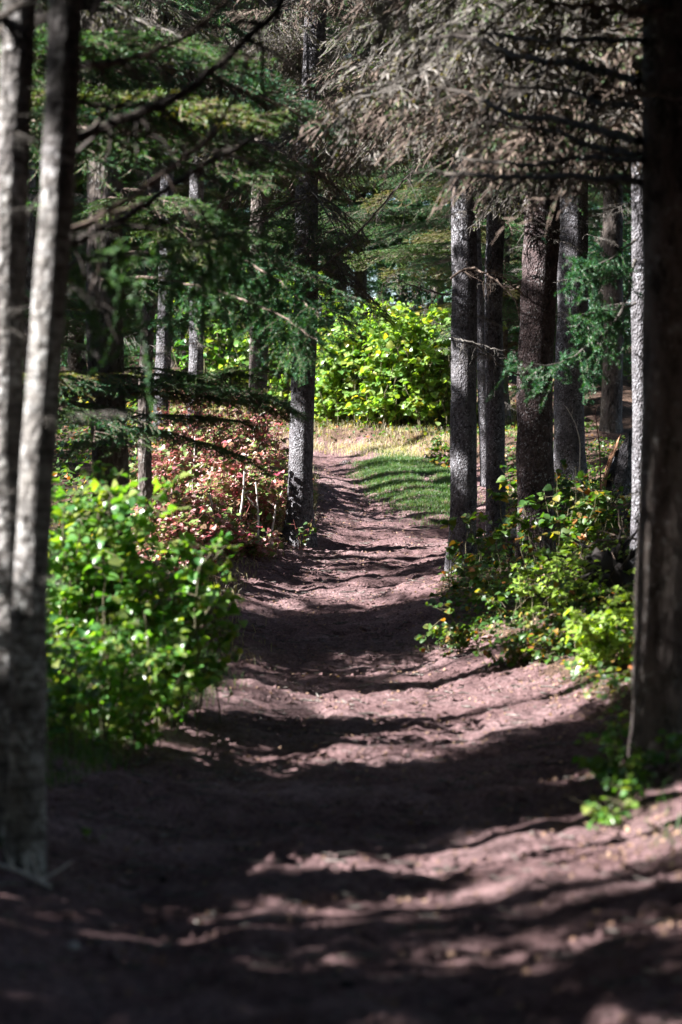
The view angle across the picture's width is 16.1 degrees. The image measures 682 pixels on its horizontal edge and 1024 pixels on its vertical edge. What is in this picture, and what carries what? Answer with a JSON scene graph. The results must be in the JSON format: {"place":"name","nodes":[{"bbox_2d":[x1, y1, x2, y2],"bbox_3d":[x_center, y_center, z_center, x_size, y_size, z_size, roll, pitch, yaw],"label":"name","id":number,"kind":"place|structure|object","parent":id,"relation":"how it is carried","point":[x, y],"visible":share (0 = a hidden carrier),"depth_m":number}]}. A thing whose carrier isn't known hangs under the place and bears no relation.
{"place":"outdoors","nodes":[
{"label":"outdoors","id":0,"kind":"place"},
{"bbox_2d":[47,344,633,735],"bbox_3d":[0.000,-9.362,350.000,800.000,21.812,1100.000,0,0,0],"label":"forest floor","id":1,"kind":"structure","parent":0,"point":[589,414],"depth_m":28.91},
{"bbox_2d":[1,1,48,194],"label":"spruce tree","id":2,"kind":"object","parent":1,"relation":"on","point":[34,188],"visible":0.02,"depth_m":23.46},
{"bbox_2d":[27,202,39,215],"bbox_3d":[-3.266,-6.251,17.374,2.497,14.604,3.608,0,0,0],"label":"spruce tree","id":3,"kind":"object","parent":1,"relation":"on","point":[30,204],"visible":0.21,"depth_m":17.28},
{"bbox_2d":[0,737,115,848],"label":"grass","id":4,"kind":"structure","parent":1,"relation":"on","point":[56,751],"depth_m":12.16},
{"bbox_2d":[0,0,161,848],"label":"spruce tree","id":5,"kind":"object","parent":1,"relation":"on","point":[21,22],"visible":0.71,"depth_m":9.83},
{"bbox_2d":[24,88,143,400],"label":"spruce tree","id":6,"kind":"object","parent":1,"relation":"on","point":[30,250],"visible":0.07,"depth_m":43.40},
{"bbox_2d":[38,168,137,371],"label":"spruce tree","id":7,"kind":"object","parent":1,"relation":"on","point":[75,362],"depth_m":49.42},
{"bbox_2d":[46,629,133,760],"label":"leafy bush","id":8,"kind":"object","parent":1,"relation":"on","point":[73,685],"visible":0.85,"depth_m":12.58},
{"bbox_2d":[79,828,105,844],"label":"seedling","id":9,"kind":"object","parent":1,"relation":"on","point":[86,831],"visible":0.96,"depth_m":10.20},
{"bbox_2d":[35,141,155,351],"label":"spruce tree","id":10,"kind":"object","parent":1,"relation":"on","point":[39,185],"visible":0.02,"depth_m":47.88},
{"bbox_2d":[39,187,153,366],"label":"spruce tree","id":11,"kind":"object","parent":1,"relation":"on","point":[85,338],"depth_m":56.37},
{"bbox_2d":[24,383,174,598],"bbox_3d":[-4.250,-0.798,31.487,5.607,3.198,25.088,0,0,0],"label":"ground cover","id":12,"kind":"object","parent":1,"relation":"on","point":[79,484],"visible":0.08,"depth_m":28.25},
{"bbox_2d":[62,164,155,368],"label":"spruce tree","id":13,"kind":"object","parent":1,"relation":"on","point":[124,347],"visible":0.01,"depth_m":54.73},
{"bbox_2d":[46,601,187,748],"bbox_3d":[-2.027,0.883,15.251,2.008,0.730,7.565,0,0,0],"label":"ground cover","id":14,"kind":"object","parent":1,"relation":"on","point":[51,691],"depth_m":13.79},
{"bbox_2d":[47,458,191,702],"bbox_3d":[-1.469,0.452,14.537,1.238,1.575,1.869,0,0,0],"label":"leafy bush","id":15,"kind":"object","parent":1,"relation":"on","point":[86,568],"visible":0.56,"depth_m":14.30},
{"bbox_2d":[47,606,203,760],"bbox_3d":[-1.221,0.938,13.236,0.899,0.845,0.993,0,0,0],"label":"leafy bush","id":16,"kind":"object","parent":1,"relation":"on","point":[134,698],"visible":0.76,"depth_m":13.11},
{"bbox_2d":[0,0,278,187],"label":"spruce tree","id":17,"kind":"object","parent":1,"relation":"on","point":[218,17],"visible":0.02,"depth_m":24.48},
{"bbox_2d":[35,37,245,384],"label":"spruce tree","id":18,"kind":"object","parent":1,"relation":"on","point":[79,175],"visible":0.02,"depth_m":44.99},
{"bbox_2d":[46,646,246,775],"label":"grass","id":19,"kind":"structure","parent":1,"relation":"on","point":[90,751],"depth_m":13.06},
{"bbox_2d":[65,172,239,367],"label":"spruce tree","id":20,"kind":"object","parent":1,"relation":"on","point":[172,362],"visible":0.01,"depth_m":53.35},
{"bbox_2d":[128,443,206,520],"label":"dogwood bush","id":21,"kind":"object","parent":1,"relation":"on","point":[162,473],"visible":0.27,"depth_m":25.04},
{"bbox_2d":[88,530,247,739],"bbox_3d":[-1.034,0.721,14.318,0.942,1.227,1.277,0,0,0],"label":"leafy bush","id":22,"kind":"object","parent":1,"relation":"on","point":[168,618],"visible":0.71,"depth_m":14.32},
{"bbox_2d":[0,0,344,875],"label":"spruce tree","id":23,"kind":"object","parent":1,"relation":"on","point":[26,812],"visible":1,"depth_m":9.37},
{"bbox_2d":[133,426,211,506],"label":"dogwood bush","id":24,"kind":"object","parent":1,"relation":"on","point":[175,457],"visible":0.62,"depth_m":26.38},
{"bbox_2d":[129,486,219,562],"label":"dogwood bush","id":25,"kind":"object","parent":1,"relation":"on","point":[175,529],"visible":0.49,"depth_m":23.54},
{"bbox_2d":[67,0,288,371],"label":"spruce tree","id":26,"kind":"object","parent":1,"relation":"on","point":[126,293],"visible":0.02,"depth_m":47.11},
{"bbox_2d":[0,0,361,198],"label":"spruce tree","id":27,"kind":"object","parent":1,"relation":"on","point":[251,121],"visible":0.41,"depth_m":15.61},
{"bbox_2d":[129,482,236,552],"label":"dogwood bush","id":28,"kind":"object","parent":1,"relation":"on","point":[185,501],"visible":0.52,"depth_m":24.63},
{"bbox_2d":[152,368,230,457],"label":"dogwood bush","id":29,"kind":"object","parent":1,"relation":"on","point":[199,432],"visible":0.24,"depth_m":30.38},
{"bbox_2d":[24,0,375,596],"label":"spruce tree","id":30,"kind":"object","parent":1,"relation":"on","point":[106,440],"visible":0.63,"depth_m":19.36},
{"bbox_2d":[124,3,278,370],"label":"spruce tree","id":31,"kind":"object","parent":1,"relation":"on","point":[129,363],"depth_m":50.22},
{"bbox_2d":[133,5,276,358],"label":"spruce tree","id":32,"kind":"object","parent":1,"relation":"on","point":[231,210],"visible":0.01,"depth_m":58.97},
{"bbox_2d":[126,227,288,407],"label":"viburnum thicket","id":33,"kind":"object","parent":1,"relation":"on","point":[216,351],"visible":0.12,"depth_m":42.42},
{"bbox_2d":[82,0,352,542],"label":"spruce tree","id":34,"kind":"object","parent":1,"relation":"on","point":[145,470],"visible":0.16,"depth_m":23.97},
{"bbox_2d":[166,500,278,560],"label":"dogwood bush","id":35,"kind":"object","parent":1,"relation":"on","point":[233,523],"visible":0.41,"depth_m":25.38},
{"bbox_2d":[133,423,317,627],"bbox_3d":[-1.669,-0.198,27.258,2.748,2.446,17.569,0,0,0],"label":"ground cover","id":36,"kind":"object","parent":1,"relation":"on","point":[272,454],"visible":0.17,"depth_m":27.38},
{"bbox_2d":[180,439,275,525],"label":"dogwood bush","id":37,"kind":"object","parent":1,"relation":"on","point":[220,482],"visible":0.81,"depth_m":27.11},
{"bbox_2d":[138,429,319,663],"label":"grass","id":38,"kind":"structure","parent":1,"relation":"on","point":[209,576],"depth_m":24.58},
{"bbox_2d":[128,0,338,451],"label":"spruce tree","id":39,"kind":"object","parent":1,"relation":"on","point":[162,362],"visible":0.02,"depth_m":31.91},
{"bbox_2d":[201,388,280,466],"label":"dogwood bush","id":40,"kind":"object","parent":1,"relation":"on","point":[261,436],"visible":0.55,"depth_m":30.61},
{"bbox_2d":[239,466,249,519],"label":"bare stem","id":41,"kind":"object","parent":1,"relation":"on","point":[243,492],"visible":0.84,"depth_m":26.89},
{"bbox_2d":[246,482,261,534],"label":"bare stem","id":42,"kind":"object","parent":1,"relation":"on","point":[257,507],"visible":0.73,"depth_m":26.59},
{"bbox_2d":[195,450,313,536],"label":"dogwood bush","id":43,"kind":"object","parent":1,"relation":"on","point":[264,511],"visible":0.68,"depth_m":27.36},
{"bbox_2d":[229,523,283,558],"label":"dogwood bush","id":44,"kind":"object","parent":1,"relation":"on","point":[254,546],"visible":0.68,"depth_m":25.87},
{"bbox_2d":[210,406,316,466],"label":"dogwood bush","id":45,"kind":"object","parent":1,"relation":"on","point":[278,442],"visible":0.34,"depth_m":31.70},
{"bbox_2d":[177,0,350,433],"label":"spruce tree","id":46,"kind":"object","parent":1,"relation":"on","point":[196,361],"visible":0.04,"depth_m":34.91},
{"bbox_2d":[265,505,276,534],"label":"bare stem","id":47,"kind":"object","parent":1,"relation":"on","point":[272,528],"visible":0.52,"depth_m":26.59},
{"bbox_2d":[210,273,333,405],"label":"viburnum thicket","id":48,"kind":"object","parent":1,"relation":"on","point":[278,392],"visible":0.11,"depth_m":41.76},
{"bbox_2d":[185,0,398,352],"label":"spruce tree","id":49,"kind":"object","parent":1,"relation":"on","point":[232,206],"visible":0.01,"depth_m":46.18},
{"bbox_2d":[286,520,316,550],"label":"seedling","id":50,"kind":"object","parent":1,"relation":"on","point":[301,529],"visible":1,"depth_m":26.68},
{"bbox_2d":[228,0,379,437],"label":"spruce tree","id":51,"kind":"object","parent":1,"relation":"on","point":[252,358],"visible":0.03,"depth_m":33.90},
{"bbox_2d":[130,0,480,547],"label":"spruce tree","id":52,"kind":"object","parent":1,"relation":"on","point":[299,52],"visible":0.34,"depth_m":27.06},
{"bbox_2d":[242,15,399,369],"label":"spruce tree","id":53,"kind":"object","parent":1,"relation":"on","point":[376,275],"depth_m":49.31},
{"bbox_2d":[290,313,377,426],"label":"viburnum thicket","id":54,"kind":"object","parent":1,"relation":"on","point":[321,400],"visible":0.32,"depth_m":40.70},
{"bbox_2d":[243,168,430,365],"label":"spruce tree","id":55,"kind":"object","parent":1,"relation":"on","point":[375,283],"visible":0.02,"depth_m":52.60},
{"bbox_2d":[126,380,598,456],"bbox_3d":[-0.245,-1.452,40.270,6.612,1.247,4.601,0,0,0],"label":"grass","id":56,"kind":"structure","parent":1,"relation":"on","point":[403,448],"depth_m":39.51},
{"bbox_2d":[245,0,483,324],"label":"spruce tree","id":57,"kind":"object","parent":1,"relation":"on","point":[361,274],"visible":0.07,"depth_m":44.85},
{"bbox_2d":[315,296,422,428],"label":"viburnum thicket","id":58,"kind":"object","parent":1,"relation":"on","point":[353,396],"visible":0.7,"depth_m":40.20},
{"bbox_2d":[350,196,409,307],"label":"spruce tree","id":59,"kind":"object","parent":1,"relation":"on","point":[380,295],"depth_m":76.49},
{"bbox_2d":[347,193,430,318],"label":"spruce tree","id":60,"kind":"object","parent":1,"relation":"on","point":[399,243],"visible":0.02,"depth_m":61.81},
{"bbox_2d":[292,5,523,372],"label":"spruce tree","id":61,"kind":"object","parent":1,"relation":"on","point":[389,219],"visible":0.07,"depth_m":43.43},
{"bbox_2d":[367,198,450,336],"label":"spruce tree","id":62,"kind":"object","parent":1,"relation":"on","point":[379,280],"visible":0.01,"depth_m":67.54},
{"bbox_2d":[369,198,451,334],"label":"spruce tree","id":63,"kind":"object","parent":1,"relation":"on","point":[404,270],"visible":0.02,"depth_m":55.55},
{"bbox_2d":[216,0,619,571],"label":"spruce tree","id":64,"kind":"object","parent":1,"relation":"on","point":[463,455],"visible":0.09,"depth_m":24.30},
{"bbox_2d":[403,196,451,340],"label":"spruce tree","id":65,"kind":"object","parent":1,"relation":"on","point":[425,293],"visible":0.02,"depth_m":59.43},
{"bbox_2d":[356,297,507,430],"bbox_3d":[1.487,-2.490,40.268,2.641,2.460,2.612,0,0,0],"label":"viburnum thicket","id":66,"kind":"object","parent":1,"relation":"on","point":[427,383],"visible":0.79,"depth_m":39.78},
{"bbox_2d":[423,437,449,469],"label":"viburnum thicket","id":67,"kind":"object","parent":1,"relation":"on","point":[436,459],"visible":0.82,"depth_m":36.36},
{"bbox_2d":[361,163,523,376],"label":"spruce tree","id":68,"kind":"object","parent":1,"relation":"on","point":[389,295],"visible":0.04,"depth_m":45.24},
{"bbox_2d":[322,4,563,534],"bbox_3d":[1.863,-6.152,27.940,4.586,13.250,4.476,0,0,0],"label":"spruce tree","id":69,"kind":"object","parent":1,"relation":"on","point":[495,418],"visible":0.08,"depth_m":27.91},
{"bbox_2d":[414,618,486,657],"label":"understorey plant","id":70,"kind":"object","parent":1,"relation":"on","point":[458,641],"visible":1,"depth_m":18.97},
{"bbox_2d":[287,0,641,243],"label":"spruce tree","id":71,"kind":"object","parent":1,"relation":"on","point":[519,21],"visible":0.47,"depth_m":15.47},
{"bbox_2d":[428,553,502,605],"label":"understorey plant","id":72,"kind":"object","parent":1,"relation":"on","point":[471,571],"visible":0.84,"depth_m":21.45},
{"bbox_2d":[309,0,625,563],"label":"spruce tree","id":73,"kind":"object","parent":1,"relation":"on","point":[534,442],"visible":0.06,"depth_m":23.44},
{"bbox_2d":[440,488,512,587],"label":"understorey plant","id":74,"kind":"object","parent":1,"relation":"on","point":[489,540],"visible":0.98,"depth_m":22.53},
{"bbox_2d":[339,0,630,242],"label":"spruce tree","id":75,"kind":"object","parent":1,"relation":"on","point":[498,205],"visible":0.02,"depth_m":21.62},
{"bbox_2d":[425,571,550,637],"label":"understorey plant","id":76,"kind":"object","parent":1,"relation":"on","point":[491,601],"visible":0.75,"depth_m":19.66},
{"bbox_2d":[345,139,631,420],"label":"spruce tree","id":77,"kind":"object","parent":1,"relation":"on","point":[405,253],"visible":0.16,"depth_m":40.17},
{"bbox_2d":[319,0,681,767],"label":"spruce tree","id":78,"kind":"object","parent":1,"relation":"on","point":[657,680],"visible":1,"depth_m":11.58},
{"bbox_2d":[400,186,600,369],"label":"spruce tree","id":79,"kind":"object","parent":1,"relation":"on","point":[516,329],"visible":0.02,"depth_m":47.53},
{"bbox_2d":[472,628,539,667],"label":"understorey plant","id":80,"kind":"object","parent":1,"relation":"on","point":[514,651],"visible":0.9,"depth_m":17.68},
{"bbox_2d":[503,527,516,538],"bbox_3d":[1.846,0.214,25.643,0.271,0.152,0.175,0,0,0],"label":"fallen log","id":81,"kind":"object","parent":1,"relation":"on","point":[512,531],"visible":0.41,"depth_m":25.59},
{"bbox_2d":[446,198,601,353],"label":"spruce tree","id":82,"kind":"object","parent":1,"relation":"on","point":[514,352],"depth_m":52.00},
{"bbox_2d":[422,192,631,360],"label":"spruce tree","id":83,"kind":"object","parent":1,"relation":"on","point":[519,296],"depth_m":50.12},
{"bbox_2d":[424,197,630,382],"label":"spruce tree","id":84,"kind":"object","parent":1,"relation":"on","point":[521,239],"visible":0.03,"depth_m":42.91},
{"bbox_2d":[443,178,621,486],"bbox_3d":[2.011,-6.227,33.252,3.714,12.250,3.702,0,0,0],"label":"spruce tree","id":85,"kind":"object","parent":1,"relation":"on","point":[481,388],"visible":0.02,"depth_m":32.93},
{"bbox_2d":[433,435,633,702],"bbox_3d":[2.552,0.026,25.257,3.399,2.285,21.564,0,0,0],"label":"ground cover","id":86,"kind":"object","parent":1,"relation":"on","point":[613,682],"visible":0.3,"depth_m":21.47},
{"bbox_2d":[507,546,575,631],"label":"understorey plant","id":87,"kind":"object","parent":1,"relation":"on","point":[530,607],"visible":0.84,"depth_m":18.95},
{"bbox_2d":[511,459,573,512],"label":"understorey plant","id":88,"kind":"object","parent":1,"relation":"on","point":[566,483],"visible":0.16,"depth_m":28.26},
{"bbox_2d":[496,462,600,583],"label":"understorey plant","id":89,"kind":"object","parent":1,"relation":"on","point":[515,518],"visible":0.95,"depth_m":21.59},
{"bbox_2d":[436,443,681,866],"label":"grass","id":90,"kind":"structure","parent":1,"relation":"on","point":[673,840],"depth_m":15.63},
{"bbox_2d":[485,146,642,584],"bbox_3d":[2.505,-5.098,19.632,3.741,12.250,3.990,0,0,0],"label":"spruce tree","id":91,"kind":"object","parent":1,"relation":"on","point":[595,317],"visible":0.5,"depth_m":18.96},
{"bbox_2d":[508,601,633,663],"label":"understorey plant","id":92,"kind":"object","parent":1,"relation":"on","point":[548,638],"visible":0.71,"depth_m":17.39},
{"bbox_2d":[510,535,635,624],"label":"understorey plant","id":93,"kind":"object","parent":1,"relation":"on","point":[558,560],"visible":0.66,"depth_m":18.91},
{"bbox_2d":[565,406,583,542],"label":"bare stem","id":94,"kind":"object","parent":1,"relation":"on","point":[579,480],"visible":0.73,"depth_m":25.49},
{"bbox_2d":[526,44,641,169],"bbox_3d":[3.997,-5.271,16.052,6.263,12.871,7.071,0,0,0],"label":"spruce tree","id":95,"kind":"object","parent":1,"relation":"on","point":[607,80],"visible":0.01,"depth_m":16.06},
{"bbox_2d":[553,183,619,485],"bbox_3d":[2.714,-7.265,31.326,4.831,14.250,5.268,0,0,0],"label":"spruce tree","id":96,"kind":"object","parent":1,"relation":"on","point":[566,437],"visible":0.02,"depth_m":31.32},
{"bbox_2d":[560,474,613,572],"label":"understorey plant","id":97,"kind":"object","parent":1,"relation":"on","point":[586,521],"visible":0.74,"depth_m":22.11},
{"bbox_2d":[541,576,634,630],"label":"understorey plant","id":98,"kind":"object","parent":1,"relation":"on","point":[579,592],"visible":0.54,"depth_m":17.70},
{"bbox_2d":[554,511,630,529],"bbox_3d":[2.906,0.077,26.997,1.218,0.322,0.907,0,0,0],"label":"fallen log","id":99,"kind":"object","parent":1,"relation":"on","point":[626,513],"visible":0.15,"depth_m":27.08},
{"bbox_2d":[559,686,630,762],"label":"understorey plant","id":100,"kind":"object","parent":1,"relation":"on","point":[614,731],"visible":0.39,"depth_m":12.52},
{"bbox_2d":[558,475,631,543],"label":"understorey plant","id":101,"kind":"object","parent":1,"relation":"on","point":[586,492],"visible":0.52,"depth_m":25.08},
{"bbox_2d":[560,585,633,674],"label":"understorey plant","id":102,"kind":"object","parent":1,"relation":"on","point":[592,636],"visible":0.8,"depth_m":16.19},
{"bbox_2d":[556,519,637,618],"bbox_3d":[2.154,0.535,19.108,0.929,0.959,0.850,0,0,0],"label":"rotten root","id":103,"kind":"object","parent":1,"relation":"on","point":[619,576],"visible":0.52,"depth_m":19.07},
{"bbox_2d":[587,409,606,491],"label":"bare stem","id":104,"kind":"object","parent":1,"relation":"on","point":[599,447],"visible":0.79,"depth_m":26.00},
{"bbox_2d":[570,771,646,832],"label":"understorey plant","id":105,"kind":"object","parent":1,"relation":"on","point":[605,817],"visible":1,"depth_m":10.41},
{"bbox_2d":[586,189,631,386],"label":"spruce tree","id":106,"kind":"object","parent":1,"relation":"on","point":[627,233],"visible":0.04,"depth_m":43.80},
{"bbox_2d":[586,184,631,357],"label":"spruce tree","id":107,"kind":"object","parent":1,"relation":"on","point":[627,330],"visible":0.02,"depth_m":50.58},
{"bbox_2d":[588,188,630,330],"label":"spruce tree","id":108,"kind":"object","parent":1,"relation":"on","point":[599,243],"depth_m":58.49},
{"bbox_2d":[588,187,631,353],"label":"spruce tree","id":109,"kind":"object","parent":1,"relation":"on","point":[600,241],"depth_m":54.09},
{"bbox_2d":[590,185,631,356],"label":"spruce tree","id":110,"kind":"object","parent":1,"relation":"on","point":[624,253],"visible":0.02,"depth_m":47.22},
{"bbox_2d":[595,184,631,433],"bbox_3d":[4.173,-7.647,37.932,4.614,13.250,4.391,0,0,0],"label":"spruce tree","id":111,"kind":"object","parent":1,"relation":"on","point":[611,407],"visible":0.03,"depth_m":37.86},
{"bbox_2d":[601,430,631,498],"bbox_3d":[3.360,-0.506,29.496,0.438,0.996,0.398,0,0,0],"label":"broken stump","id":112,"kind":"object","parent":1,"relation":"on","point":[618,467],"visible":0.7,"depth_m":29.36},
{"bbox_2d":[572,729,681,798],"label":"understorey plant","id":113,"kind":"object","parent":1,"relation":"on","point":[596,764],"visible":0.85,"depth_m":11.09},
{"bbox_2d":[0,433,681,1023],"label":"dirt path","id":114,"kind":"structure","parent":0,"point":[76,1003],"depth_m":10.29},
{"bbox_2d":[0,850,72,888],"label":"fallen branch","id":115,"kind":"object","parent":114,"relation":"on","point":[12,867],"visible":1,"depth_m":9.06},
{"bbox_2d":[67,941,79,949],"bbox_3d":[-0.890,1.445,8.050,0.044,0.030,0.035,0,0,0],"label":"pebble","id":116,"kind":"object","parent":114,"relation":"on","point":[75,945],"visible":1,"depth_m":8.04},
{"bbox_2d":[0,432,681,1023],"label":"soil crumbs","id":117,"kind":"object","parent":114,"relation":"on","point":[414,994],"visible":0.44,"depth_m":10.16},
{"bbox_2d":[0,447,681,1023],"bbox_3d":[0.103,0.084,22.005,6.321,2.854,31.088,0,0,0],"label":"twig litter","id":118,"kind":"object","parent":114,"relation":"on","point":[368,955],"visible":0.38,"depth_m":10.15},
{"bbox_2d":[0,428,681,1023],"bbox_3d":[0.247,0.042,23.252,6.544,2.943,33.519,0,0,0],"label":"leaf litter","id":119,"kind":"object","parent":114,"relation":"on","point":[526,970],"visible":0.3,"depth_m":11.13},
{"bbox_2d":[346,428,482,528],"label":"grass","id":120,"kind":"structure","parent":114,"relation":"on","point":[397,460],"depth_m":33.66},
{"bbox_2d":[182,54,631,332],"label":"sky","id":121,"kind":"structure","parent":0,"point":[348,54]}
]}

